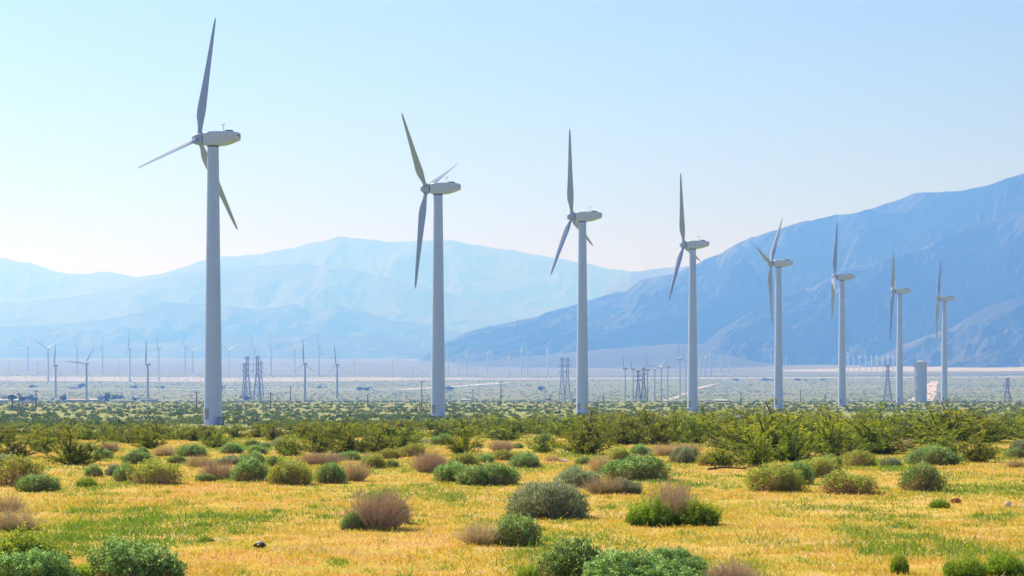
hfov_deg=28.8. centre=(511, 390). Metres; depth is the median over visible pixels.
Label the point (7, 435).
creosote bush
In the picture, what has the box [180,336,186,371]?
wind turbine
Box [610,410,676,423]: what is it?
creosote bush
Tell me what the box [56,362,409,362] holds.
highway
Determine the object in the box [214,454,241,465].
sagebrush
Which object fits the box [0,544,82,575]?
brittlebush
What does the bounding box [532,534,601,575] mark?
brittlebush
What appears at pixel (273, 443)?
sagebrush
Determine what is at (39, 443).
creosote bush
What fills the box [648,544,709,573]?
brittlebush
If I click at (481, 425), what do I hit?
creosote bush
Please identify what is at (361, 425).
creosote bush
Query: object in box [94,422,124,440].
creosote bush
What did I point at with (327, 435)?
creosote bush
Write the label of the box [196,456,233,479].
dry shrub
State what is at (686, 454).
sagebrush
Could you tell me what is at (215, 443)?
creosote bush
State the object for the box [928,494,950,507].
leafy weed
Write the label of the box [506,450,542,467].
brittlebush
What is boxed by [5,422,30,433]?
creosote bush
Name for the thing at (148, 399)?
house
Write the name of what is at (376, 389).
pale road
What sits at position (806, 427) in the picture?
creosote bush
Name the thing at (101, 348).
wind turbine
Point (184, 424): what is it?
creosote bush
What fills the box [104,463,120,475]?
sagebrush
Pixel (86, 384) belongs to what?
wind turbine
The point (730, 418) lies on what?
creosote bush
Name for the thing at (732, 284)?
mountain
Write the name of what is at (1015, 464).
dry shrub
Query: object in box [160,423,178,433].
creosote bush
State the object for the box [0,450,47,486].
brittlebush
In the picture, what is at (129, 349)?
wind turbine
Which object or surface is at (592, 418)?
creosote bush
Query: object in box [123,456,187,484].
brittlebush
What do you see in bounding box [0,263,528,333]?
mountain
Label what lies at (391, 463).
brittlebush
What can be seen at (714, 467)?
fallen branch
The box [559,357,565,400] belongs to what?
pylon
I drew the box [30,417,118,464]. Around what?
creosote bush
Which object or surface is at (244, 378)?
pylon
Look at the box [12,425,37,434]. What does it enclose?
creosote bush
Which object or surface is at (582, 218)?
wind turbine
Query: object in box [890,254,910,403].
wind turbine
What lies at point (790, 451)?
creosote bush
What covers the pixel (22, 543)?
brittlebush
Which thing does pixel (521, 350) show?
wind turbine
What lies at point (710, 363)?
wind turbine
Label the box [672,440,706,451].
dry shrub
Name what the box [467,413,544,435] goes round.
creosote bush
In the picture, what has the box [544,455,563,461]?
dry shrub
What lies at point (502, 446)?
dry shrub
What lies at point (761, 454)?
creosote bush
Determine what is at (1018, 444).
sagebrush
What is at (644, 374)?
pylon
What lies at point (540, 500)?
sagebrush
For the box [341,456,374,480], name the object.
dry shrub
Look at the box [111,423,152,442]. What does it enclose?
creosote bush
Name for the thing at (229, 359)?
wind turbine
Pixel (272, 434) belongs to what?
creosote bush
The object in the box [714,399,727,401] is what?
house
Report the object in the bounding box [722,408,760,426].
creosote bush
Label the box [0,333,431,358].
foothills
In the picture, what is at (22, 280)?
mountain
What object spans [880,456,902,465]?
sagebrush
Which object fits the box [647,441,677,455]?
dry shrub
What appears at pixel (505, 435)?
creosote bush
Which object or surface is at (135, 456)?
brittlebush
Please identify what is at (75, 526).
grass
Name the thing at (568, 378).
pylon
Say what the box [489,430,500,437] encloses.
brittlebush
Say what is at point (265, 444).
sagebrush
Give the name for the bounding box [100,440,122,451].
dry shrub
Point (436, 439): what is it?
brittlebush
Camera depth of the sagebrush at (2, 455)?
64.07 m
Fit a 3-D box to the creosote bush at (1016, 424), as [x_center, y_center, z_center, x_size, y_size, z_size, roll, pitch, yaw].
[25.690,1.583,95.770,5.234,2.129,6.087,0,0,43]
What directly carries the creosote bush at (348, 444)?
on the ground at (17, 366)
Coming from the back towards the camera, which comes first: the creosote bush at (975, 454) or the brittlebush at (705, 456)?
the creosote bush at (975, 454)
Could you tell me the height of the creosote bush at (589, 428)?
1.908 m
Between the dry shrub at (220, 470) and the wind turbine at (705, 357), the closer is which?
the dry shrub at (220, 470)
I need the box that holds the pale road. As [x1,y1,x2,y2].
[154,382,508,389]
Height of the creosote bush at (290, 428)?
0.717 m
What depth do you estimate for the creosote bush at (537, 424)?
126.47 m
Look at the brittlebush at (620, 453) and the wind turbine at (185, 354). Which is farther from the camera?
the wind turbine at (185, 354)
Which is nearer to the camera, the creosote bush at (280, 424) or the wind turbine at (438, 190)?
the creosote bush at (280, 424)
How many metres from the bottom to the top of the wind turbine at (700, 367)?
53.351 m
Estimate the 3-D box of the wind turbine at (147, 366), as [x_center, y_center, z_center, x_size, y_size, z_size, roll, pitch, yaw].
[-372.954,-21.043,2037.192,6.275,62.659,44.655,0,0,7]
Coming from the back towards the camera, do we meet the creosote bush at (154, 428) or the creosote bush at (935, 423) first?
the creosote bush at (154, 428)
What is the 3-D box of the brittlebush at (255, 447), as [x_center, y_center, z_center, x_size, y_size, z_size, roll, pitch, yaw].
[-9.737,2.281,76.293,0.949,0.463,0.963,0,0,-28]
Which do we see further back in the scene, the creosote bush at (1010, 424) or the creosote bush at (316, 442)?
the creosote bush at (1010, 424)
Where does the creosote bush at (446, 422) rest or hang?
on the ground at (17, 366)
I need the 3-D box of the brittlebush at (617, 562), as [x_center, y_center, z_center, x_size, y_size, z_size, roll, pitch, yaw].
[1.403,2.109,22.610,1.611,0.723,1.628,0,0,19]
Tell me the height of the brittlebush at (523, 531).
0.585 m
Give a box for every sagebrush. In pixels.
[0,453,17,461]
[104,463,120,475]
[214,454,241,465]
[259,442,270,447]
[270,435,296,447]
[500,476,591,518]
[553,464,604,486]
[611,477,643,493]
[668,444,702,463]
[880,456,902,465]
[1009,438,1023,449]
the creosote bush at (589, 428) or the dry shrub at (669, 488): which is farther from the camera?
the creosote bush at (589, 428)
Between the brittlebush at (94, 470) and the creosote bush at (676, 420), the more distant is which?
the creosote bush at (676, 420)
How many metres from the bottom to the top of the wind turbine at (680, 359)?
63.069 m
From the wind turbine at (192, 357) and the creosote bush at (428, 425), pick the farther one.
the wind turbine at (192, 357)
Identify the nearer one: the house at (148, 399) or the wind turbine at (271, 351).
the house at (148, 399)
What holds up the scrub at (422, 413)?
on the ground at (17, 366)
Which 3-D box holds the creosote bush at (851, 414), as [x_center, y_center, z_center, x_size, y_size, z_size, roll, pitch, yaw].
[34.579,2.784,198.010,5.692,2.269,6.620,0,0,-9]
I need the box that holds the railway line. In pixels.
[404,374,976,377]
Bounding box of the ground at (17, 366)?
[0,358,1023,575]
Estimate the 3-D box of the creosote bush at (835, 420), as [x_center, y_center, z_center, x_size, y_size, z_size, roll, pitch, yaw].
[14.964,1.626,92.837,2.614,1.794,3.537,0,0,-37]
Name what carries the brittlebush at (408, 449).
on the ground at (17, 366)
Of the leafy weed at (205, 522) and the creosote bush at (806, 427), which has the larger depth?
the creosote bush at (806, 427)
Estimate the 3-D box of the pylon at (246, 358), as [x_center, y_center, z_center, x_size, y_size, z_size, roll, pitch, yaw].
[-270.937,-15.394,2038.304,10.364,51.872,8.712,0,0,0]
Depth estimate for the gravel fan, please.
5791.84 m
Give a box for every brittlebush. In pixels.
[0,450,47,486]
[0,521,74,562]
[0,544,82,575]
[12,472,61,491]
[81,531,189,575]
[83,463,103,476]
[91,448,113,458]
[111,461,135,481]
[117,448,156,463]
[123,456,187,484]
[137,447,149,453]
[166,453,187,463]
[173,442,210,456]
[195,472,216,481]
[218,442,245,453]
[229,453,270,481]
[240,450,265,462]
[244,439,260,445]
[247,444,268,454]
[265,455,283,466]
[265,457,315,484]
[314,458,350,483]
[337,450,361,460]
[337,510,362,529]
[360,453,386,468]
[366,492,383,507]
[375,447,402,458]
[383,459,399,467]
[396,497,409,523]
[397,442,426,456]
[428,432,453,444]
[431,461,469,481]
[447,451,482,464]
[454,464,494,485]
[472,460,522,485]
[476,453,495,462]
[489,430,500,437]
[492,449,516,460]
[492,511,543,546]
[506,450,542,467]
[511,442,523,447]
[531,432,554,443]
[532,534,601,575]
[574,456,592,464]
[575,545,703,575]
[594,452,677,480]
[606,447,631,460]
[629,443,654,455]
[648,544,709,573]
[693,451,720,465]
[741,459,812,491]
[786,459,816,483]
[800,455,842,477]
[814,469,880,494]
[823,452,842,466]
[839,449,877,465]
[896,460,949,491]
[902,443,965,464]
[1004,446,1023,458]
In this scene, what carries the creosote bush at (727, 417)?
on the ground at (17, 366)
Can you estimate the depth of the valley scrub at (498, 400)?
2983.72 m
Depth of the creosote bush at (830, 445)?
73.90 m
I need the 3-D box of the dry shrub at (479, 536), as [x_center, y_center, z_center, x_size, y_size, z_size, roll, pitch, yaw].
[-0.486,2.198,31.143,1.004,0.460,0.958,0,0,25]
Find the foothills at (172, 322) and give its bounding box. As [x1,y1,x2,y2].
[0,302,461,347]
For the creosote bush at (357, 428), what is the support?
on the ground at (17, 366)
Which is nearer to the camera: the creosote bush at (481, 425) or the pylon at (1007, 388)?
the creosote bush at (481, 425)
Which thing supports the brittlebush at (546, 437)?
on the ground at (17, 366)
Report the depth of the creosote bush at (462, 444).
76.42 m
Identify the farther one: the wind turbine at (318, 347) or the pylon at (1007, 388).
the wind turbine at (318, 347)
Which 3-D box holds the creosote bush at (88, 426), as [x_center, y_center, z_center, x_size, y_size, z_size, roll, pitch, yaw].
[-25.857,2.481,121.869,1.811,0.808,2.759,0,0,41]
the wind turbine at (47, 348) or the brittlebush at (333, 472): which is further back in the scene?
the wind turbine at (47, 348)
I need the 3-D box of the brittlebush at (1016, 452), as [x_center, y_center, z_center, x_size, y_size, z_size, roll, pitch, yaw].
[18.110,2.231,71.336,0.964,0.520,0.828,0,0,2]
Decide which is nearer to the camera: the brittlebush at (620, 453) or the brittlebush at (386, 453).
the brittlebush at (620, 453)
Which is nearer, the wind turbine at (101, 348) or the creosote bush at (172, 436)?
the creosote bush at (172, 436)
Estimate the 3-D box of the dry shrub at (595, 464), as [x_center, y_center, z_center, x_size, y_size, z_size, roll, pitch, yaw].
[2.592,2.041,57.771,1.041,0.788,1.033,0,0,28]
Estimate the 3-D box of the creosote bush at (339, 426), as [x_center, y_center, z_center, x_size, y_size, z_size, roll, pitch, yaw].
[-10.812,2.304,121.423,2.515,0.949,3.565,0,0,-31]
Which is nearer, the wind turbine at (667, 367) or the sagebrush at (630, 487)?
the sagebrush at (630, 487)
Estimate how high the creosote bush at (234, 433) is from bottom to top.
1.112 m
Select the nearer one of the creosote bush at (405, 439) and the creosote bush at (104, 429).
the creosote bush at (405, 439)
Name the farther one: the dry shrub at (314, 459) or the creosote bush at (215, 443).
the creosote bush at (215, 443)
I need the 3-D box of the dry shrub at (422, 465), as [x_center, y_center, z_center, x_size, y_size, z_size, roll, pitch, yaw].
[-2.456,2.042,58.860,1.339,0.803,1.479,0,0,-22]
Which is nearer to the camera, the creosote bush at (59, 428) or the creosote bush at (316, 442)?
the creosote bush at (316, 442)
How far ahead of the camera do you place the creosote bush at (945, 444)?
73.69 m
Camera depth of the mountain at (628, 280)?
14854.77 m
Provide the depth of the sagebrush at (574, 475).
49.84 m
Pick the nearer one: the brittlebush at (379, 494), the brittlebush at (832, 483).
the brittlebush at (379, 494)
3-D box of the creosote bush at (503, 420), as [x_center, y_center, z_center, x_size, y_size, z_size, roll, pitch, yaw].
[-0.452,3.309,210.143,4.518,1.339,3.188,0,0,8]
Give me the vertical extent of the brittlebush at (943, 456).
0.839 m
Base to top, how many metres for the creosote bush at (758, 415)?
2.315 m
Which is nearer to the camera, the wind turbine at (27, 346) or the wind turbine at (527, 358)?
the wind turbine at (527, 358)
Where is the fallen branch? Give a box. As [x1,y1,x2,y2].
[705,459,755,469]
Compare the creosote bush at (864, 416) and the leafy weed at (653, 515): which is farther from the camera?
the creosote bush at (864, 416)
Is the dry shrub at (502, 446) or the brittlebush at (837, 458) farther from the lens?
the dry shrub at (502, 446)
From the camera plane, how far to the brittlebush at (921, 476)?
47.69 m
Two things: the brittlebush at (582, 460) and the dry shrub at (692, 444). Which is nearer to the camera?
the brittlebush at (582, 460)
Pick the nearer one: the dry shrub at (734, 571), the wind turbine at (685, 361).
the dry shrub at (734, 571)
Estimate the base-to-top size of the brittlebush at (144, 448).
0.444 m
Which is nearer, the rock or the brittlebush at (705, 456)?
the rock
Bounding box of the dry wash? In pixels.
[0,376,1023,381]
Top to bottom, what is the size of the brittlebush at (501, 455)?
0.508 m
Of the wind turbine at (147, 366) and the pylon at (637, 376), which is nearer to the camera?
the pylon at (637, 376)
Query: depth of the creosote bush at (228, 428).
137.31 m
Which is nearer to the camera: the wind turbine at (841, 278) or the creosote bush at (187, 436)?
the creosote bush at (187, 436)
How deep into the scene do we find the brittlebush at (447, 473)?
52.26 m
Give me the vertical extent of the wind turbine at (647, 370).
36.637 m
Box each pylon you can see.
[241,363,247,397]
[242,351,251,399]
[252,351,262,399]
[257,361,264,397]
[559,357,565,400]
[563,357,571,400]
[634,370,641,401]
[640,368,646,401]
[883,360,892,400]
[1003,378,1011,399]
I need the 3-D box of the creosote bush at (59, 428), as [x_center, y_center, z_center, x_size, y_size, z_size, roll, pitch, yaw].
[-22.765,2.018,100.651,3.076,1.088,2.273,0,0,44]
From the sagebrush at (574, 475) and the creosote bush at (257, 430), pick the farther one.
the creosote bush at (257, 430)
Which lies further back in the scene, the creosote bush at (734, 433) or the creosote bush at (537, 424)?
the creosote bush at (537, 424)
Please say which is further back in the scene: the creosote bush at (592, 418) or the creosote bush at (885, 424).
the creosote bush at (592, 418)
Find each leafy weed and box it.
[69,559,99,575]
[74,475,97,486]
[194,518,211,526]
[197,535,213,541]
[513,560,543,575]
[621,488,679,526]
[675,491,723,525]
[888,543,909,573]
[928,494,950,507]
[940,543,988,575]
[982,543,1023,575]
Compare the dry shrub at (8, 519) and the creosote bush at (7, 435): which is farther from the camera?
the creosote bush at (7, 435)
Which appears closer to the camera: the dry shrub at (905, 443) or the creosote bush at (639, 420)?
the dry shrub at (905, 443)
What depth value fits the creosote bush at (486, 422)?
184.79 m
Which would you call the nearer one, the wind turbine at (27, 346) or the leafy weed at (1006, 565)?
the leafy weed at (1006, 565)
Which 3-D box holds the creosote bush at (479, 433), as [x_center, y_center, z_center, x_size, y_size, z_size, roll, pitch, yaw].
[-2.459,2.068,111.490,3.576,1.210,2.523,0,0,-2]
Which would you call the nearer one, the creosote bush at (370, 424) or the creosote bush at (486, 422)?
the creosote bush at (370, 424)
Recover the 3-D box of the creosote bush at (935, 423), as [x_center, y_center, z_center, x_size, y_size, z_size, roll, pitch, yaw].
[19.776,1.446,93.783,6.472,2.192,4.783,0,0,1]
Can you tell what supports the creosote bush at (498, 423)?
on the ground at (17, 366)
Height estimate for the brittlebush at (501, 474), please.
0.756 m
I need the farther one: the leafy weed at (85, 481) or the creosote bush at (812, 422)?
the creosote bush at (812, 422)
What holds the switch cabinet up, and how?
on the ground at (17, 366)
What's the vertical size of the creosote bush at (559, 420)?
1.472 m
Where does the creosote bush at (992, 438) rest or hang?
on the ground at (17, 366)
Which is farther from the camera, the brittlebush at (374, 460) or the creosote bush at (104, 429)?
the creosote bush at (104, 429)
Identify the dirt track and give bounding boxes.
[662,384,715,400]
[908,381,938,400]
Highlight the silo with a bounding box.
[914,357,926,401]
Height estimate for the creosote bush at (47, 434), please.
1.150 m
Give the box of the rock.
[253,541,265,547]
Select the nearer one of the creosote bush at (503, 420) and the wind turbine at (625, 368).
the creosote bush at (503, 420)
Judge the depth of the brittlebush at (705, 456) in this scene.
63.95 m
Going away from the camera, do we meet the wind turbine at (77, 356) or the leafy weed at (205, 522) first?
the leafy weed at (205, 522)
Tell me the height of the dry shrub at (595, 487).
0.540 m
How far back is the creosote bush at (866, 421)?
83.62 m
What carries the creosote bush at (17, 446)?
on the ground at (17, 366)
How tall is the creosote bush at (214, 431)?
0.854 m
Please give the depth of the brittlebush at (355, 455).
69.20 m
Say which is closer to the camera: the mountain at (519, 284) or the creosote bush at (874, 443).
the creosote bush at (874, 443)
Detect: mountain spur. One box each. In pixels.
[702,211,1023,364]
[861,297,1023,367]
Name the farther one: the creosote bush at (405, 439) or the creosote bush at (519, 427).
the creosote bush at (519, 427)
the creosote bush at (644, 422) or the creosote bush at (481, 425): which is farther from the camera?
the creosote bush at (644, 422)
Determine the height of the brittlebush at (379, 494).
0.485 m
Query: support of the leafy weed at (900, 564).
on the ground at (17, 366)
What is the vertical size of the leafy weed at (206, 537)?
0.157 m
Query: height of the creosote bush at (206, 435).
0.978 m
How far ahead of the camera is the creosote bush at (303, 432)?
104.68 m
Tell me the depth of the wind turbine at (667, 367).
1919.42 m
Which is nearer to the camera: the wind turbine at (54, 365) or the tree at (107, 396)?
the tree at (107, 396)
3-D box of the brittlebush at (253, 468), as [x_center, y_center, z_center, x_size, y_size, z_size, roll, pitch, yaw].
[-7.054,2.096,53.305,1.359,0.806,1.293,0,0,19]
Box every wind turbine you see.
[19,336,31,371]
[33,339,61,380]
[48,345,62,397]
[69,344,95,398]
[73,337,80,372]
[96,334,104,373]
[119,330,133,381]
[138,18,240,425]
[139,340,150,398]
[149,331,160,380]
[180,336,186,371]
[183,345,200,373]
[221,342,240,377]
[246,334,255,377]
[266,331,274,374]
[280,336,306,377]
[290,345,318,399]
[312,335,320,375]
[334,344,349,397]
[401,114,460,416]
[512,343,524,372]
[522,343,533,374]
[545,348,548,374]
[550,129,601,414]
[622,355,627,401]
[628,356,635,400]
[644,362,663,401]
[645,357,649,401]
[650,359,665,401]
[665,354,670,400]
[669,173,708,410]
[675,350,682,397]
[681,353,687,393]
[699,357,701,375]
[702,356,706,375]
[708,349,712,375]
[756,218,792,407]
[831,223,854,405]
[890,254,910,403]
[935,261,954,402]
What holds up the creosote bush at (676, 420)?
on the ground at (17, 366)
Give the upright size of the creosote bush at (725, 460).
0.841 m
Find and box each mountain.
[0,236,630,317]
[0,258,137,300]
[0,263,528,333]
[418,174,1023,362]
[599,266,688,296]
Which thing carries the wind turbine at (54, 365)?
on the ground at (17, 366)
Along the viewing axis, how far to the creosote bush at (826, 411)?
131.97 m
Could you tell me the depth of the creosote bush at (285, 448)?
74.64 m
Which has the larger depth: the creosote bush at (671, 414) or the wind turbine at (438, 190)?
the wind turbine at (438, 190)
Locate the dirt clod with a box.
[950,498,960,502]
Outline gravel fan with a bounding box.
[765,366,1023,371]
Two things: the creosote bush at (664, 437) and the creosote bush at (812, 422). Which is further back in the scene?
the creosote bush at (664, 437)
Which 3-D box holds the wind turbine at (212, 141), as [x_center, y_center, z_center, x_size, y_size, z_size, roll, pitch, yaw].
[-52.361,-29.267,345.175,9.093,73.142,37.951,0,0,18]
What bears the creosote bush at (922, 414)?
on the ground at (17, 366)
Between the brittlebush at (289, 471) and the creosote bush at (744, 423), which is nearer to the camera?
the brittlebush at (289, 471)
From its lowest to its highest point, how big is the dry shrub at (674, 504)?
0.877 m
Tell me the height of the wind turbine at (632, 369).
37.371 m
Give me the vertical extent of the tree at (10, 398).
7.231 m
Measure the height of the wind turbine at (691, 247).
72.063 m
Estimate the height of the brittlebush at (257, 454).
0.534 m
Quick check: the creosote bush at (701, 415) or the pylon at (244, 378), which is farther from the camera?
the pylon at (244, 378)
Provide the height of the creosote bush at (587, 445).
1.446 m
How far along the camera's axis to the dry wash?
4480.77 m
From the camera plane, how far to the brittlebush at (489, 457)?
66.64 m
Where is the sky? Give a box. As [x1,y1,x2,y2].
[0,0,1023,276]
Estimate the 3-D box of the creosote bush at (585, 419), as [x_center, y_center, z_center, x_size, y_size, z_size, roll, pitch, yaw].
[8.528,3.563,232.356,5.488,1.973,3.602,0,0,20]
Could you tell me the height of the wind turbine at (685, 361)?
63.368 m
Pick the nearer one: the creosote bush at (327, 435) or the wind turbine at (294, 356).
the creosote bush at (327, 435)
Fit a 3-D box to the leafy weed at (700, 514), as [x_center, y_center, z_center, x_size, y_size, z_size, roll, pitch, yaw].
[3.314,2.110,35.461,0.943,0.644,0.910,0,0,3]
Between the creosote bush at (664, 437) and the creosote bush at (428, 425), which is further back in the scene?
the creosote bush at (428, 425)
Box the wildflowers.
[2,443,1022,575]
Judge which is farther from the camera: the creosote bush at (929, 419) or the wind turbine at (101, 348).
the wind turbine at (101, 348)
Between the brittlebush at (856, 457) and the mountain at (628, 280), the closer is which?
the brittlebush at (856, 457)
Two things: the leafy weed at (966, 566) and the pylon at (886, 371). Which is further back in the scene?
the pylon at (886, 371)
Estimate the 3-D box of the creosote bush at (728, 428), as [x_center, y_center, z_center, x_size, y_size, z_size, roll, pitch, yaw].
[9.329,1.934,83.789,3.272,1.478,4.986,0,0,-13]
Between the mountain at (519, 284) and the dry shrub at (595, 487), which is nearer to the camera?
the dry shrub at (595, 487)
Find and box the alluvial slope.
[449,344,773,367]
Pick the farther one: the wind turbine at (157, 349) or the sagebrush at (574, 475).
the wind turbine at (157, 349)
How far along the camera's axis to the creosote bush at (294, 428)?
123.69 m
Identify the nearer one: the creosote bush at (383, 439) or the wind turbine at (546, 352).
the creosote bush at (383, 439)
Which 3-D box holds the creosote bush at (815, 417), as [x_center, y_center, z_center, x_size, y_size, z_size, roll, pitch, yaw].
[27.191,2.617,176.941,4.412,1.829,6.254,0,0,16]
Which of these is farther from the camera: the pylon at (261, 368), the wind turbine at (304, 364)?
the pylon at (261, 368)
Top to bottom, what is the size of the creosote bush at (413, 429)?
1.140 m
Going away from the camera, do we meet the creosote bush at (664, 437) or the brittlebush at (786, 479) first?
the brittlebush at (786, 479)
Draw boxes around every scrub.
[0,373,1023,402]
[0,400,1023,427]
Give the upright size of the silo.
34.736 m
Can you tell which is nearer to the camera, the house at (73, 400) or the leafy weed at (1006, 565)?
the leafy weed at (1006, 565)
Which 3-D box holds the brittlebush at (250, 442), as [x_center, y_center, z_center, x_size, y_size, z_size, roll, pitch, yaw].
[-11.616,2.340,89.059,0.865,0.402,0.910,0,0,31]
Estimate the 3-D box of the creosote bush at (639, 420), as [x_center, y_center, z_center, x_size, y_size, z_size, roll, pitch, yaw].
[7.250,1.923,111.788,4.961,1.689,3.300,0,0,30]
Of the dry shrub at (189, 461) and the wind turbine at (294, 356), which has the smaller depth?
the dry shrub at (189, 461)
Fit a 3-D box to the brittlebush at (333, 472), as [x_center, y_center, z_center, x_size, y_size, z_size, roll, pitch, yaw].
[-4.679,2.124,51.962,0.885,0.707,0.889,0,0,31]
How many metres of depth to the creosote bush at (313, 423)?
140.68 m
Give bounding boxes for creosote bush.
[0,424,16,433]
[0,426,26,442]
[0,432,42,456]
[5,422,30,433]
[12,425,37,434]
[14,420,60,439]
[23,422,76,443]
[23,430,62,451]
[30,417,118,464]
[43,421,87,438]
[69,422,120,440]
[71,425,112,434]
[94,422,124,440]
[95,421,117,434]
[97,424,127,433]
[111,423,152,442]
[118,421,129,429]
[125,419,180,439]
[126,421,148,434]
[129,423,170,448]
[147,423,170,433]
[156,425,194,439]
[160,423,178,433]
[176,421,195,433]
[178,423,208,440]
[191,423,227,440]
[196,424,221,435]
[197,426,237,447]
[214,424,235,432]
[222,420,258,438]
[230,419,269,437]
[250,425,301,434]
[259,419,291,440]
[271,434,307,455]
[273,420,291,426]
[282,423,304,429]
[285,421,301,434]
[290,424,338,452]
[291,418,326,438]
[296,422,378,438]
[303,418,325,431]
[312,416,384,452]
[318,420,350,434]
[343,419,371,436]
[352,421,369,429]
[356,420,400,451]
[359,419,418,436]
[366,420,381,431]
[382,420,430,447]
[391,419,423,433]
[405,417,431,426]
[414,419,459,436]
[418,416,441,429]
[434,417,485,453]
[438,417,458,428]
[440,417,499,436]
[451,417,485,427]
[467,413,490,434]
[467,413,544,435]
[481,412,516,430]
[481,421,525,440]
[482,413,494,425]
[494,416,519,427]
[514,414,560,427]
[516,415,554,433]
[522,415,581,428]
[524,436,559,452]
[534,412,586,434]
[546,406,638,441]
[546,420,618,454]
[561,411,625,433]
[571,413,604,425]
[583,408,617,422]
[598,411,669,435]
[599,409,656,443]
[609,405,670,429]
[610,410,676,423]
[621,408,690,444]
[644,406,739,442]
[651,406,693,425]
[655,411,695,433]
[680,409,754,428]
[684,398,842,454]
[689,405,720,437]
[696,420,754,448]
[700,441,746,465]
[707,406,762,437]
[718,415,760,441]
[719,410,848,434]
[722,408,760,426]
[726,421,786,466]
[737,409,782,422]
[743,411,817,440]
[747,409,827,461]
[755,418,855,450]
[798,402,867,455]
[802,411,829,424]
[803,405,845,425]
[805,406,851,431]
[811,409,958,453]
[815,406,855,438]
[834,416,891,445]
[840,407,874,423]
[842,405,884,432]
[849,401,914,440]
[875,398,1005,442]
[894,415,924,438]
[899,409,952,424]
[913,412,968,430]
[930,405,1011,426]
[930,421,969,453]
[946,411,1023,442]
[954,426,1004,462]
[965,412,1023,437]
[994,408,1023,439]
[1001,407,1023,424]
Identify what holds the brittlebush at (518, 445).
on the ground at (17, 366)
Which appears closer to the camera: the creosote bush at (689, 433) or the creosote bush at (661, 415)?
the creosote bush at (689, 433)
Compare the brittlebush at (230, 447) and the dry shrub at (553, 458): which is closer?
the dry shrub at (553, 458)
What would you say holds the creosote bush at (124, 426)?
on the ground at (17, 366)
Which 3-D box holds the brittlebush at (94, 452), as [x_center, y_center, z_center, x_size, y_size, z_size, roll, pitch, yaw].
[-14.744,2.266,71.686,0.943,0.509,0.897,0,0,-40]
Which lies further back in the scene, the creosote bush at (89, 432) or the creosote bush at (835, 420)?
the creosote bush at (89, 432)
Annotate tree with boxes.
[1,394,15,400]
[26,394,37,401]
[98,392,123,401]
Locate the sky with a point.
(767, 112)
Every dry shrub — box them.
[0,492,29,511]
[0,502,50,530]
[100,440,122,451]
[150,444,177,455]
[180,454,217,466]
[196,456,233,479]
[292,449,350,464]
[335,483,416,529]
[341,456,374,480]
[408,448,450,472]
[449,519,510,544]
[485,438,516,451]
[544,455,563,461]
[576,472,625,493]
[584,449,617,473]
[639,476,704,505]
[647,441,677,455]
[650,482,696,524]
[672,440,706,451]
[700,554,766,575]
[893,437,917,447]
[1004,458,1023,467]
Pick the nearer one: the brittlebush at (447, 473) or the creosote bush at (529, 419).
the brittlebush at (447, 473)
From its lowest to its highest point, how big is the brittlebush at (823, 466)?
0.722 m
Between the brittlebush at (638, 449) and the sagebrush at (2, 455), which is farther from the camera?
the brittlebush at (638, 449)
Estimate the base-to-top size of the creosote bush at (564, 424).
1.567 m
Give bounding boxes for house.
[66,399,86,401]
[140,399,157,400]
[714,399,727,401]
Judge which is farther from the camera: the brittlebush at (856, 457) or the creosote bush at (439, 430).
the creosote bush at (439, 430)
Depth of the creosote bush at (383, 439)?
79.15 m
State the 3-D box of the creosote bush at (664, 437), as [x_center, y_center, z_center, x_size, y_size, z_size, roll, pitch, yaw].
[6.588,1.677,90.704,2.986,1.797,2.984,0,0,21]
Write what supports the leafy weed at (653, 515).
on the ground at (17, 366)
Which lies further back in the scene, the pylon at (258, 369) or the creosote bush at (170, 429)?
the pylon at (258, 369)
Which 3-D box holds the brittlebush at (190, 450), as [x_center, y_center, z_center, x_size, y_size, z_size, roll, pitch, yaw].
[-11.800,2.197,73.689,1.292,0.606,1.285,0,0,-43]
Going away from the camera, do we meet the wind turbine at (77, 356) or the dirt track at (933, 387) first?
the dirt track at (933, 387)
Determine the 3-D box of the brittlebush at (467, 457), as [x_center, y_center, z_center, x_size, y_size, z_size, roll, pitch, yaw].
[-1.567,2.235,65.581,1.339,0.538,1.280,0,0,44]
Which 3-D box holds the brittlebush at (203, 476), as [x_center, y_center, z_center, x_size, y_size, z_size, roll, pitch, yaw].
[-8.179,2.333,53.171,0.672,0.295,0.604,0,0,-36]
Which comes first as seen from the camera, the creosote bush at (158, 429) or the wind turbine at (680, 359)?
the creosote bush at (158, 429)
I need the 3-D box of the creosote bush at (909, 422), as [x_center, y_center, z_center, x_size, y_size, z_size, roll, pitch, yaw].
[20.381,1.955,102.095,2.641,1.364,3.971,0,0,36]
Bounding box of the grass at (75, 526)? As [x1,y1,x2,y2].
[0,431,1023,575]
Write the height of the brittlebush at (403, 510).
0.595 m
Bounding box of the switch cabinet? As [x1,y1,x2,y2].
[217,417,223,424]
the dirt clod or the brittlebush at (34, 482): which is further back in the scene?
the brittlebush at (34, 482)
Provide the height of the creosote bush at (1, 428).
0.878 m
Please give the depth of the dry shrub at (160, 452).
74.19 m
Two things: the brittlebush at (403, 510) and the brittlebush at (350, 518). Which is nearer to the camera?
the brittlebush at (350, 518)
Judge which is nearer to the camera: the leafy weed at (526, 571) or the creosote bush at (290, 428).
the leafy weed at (526, 571)
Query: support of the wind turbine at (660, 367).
on the ground at (17, 366)
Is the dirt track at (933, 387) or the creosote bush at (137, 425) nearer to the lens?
the creosote bush at (137, 425)

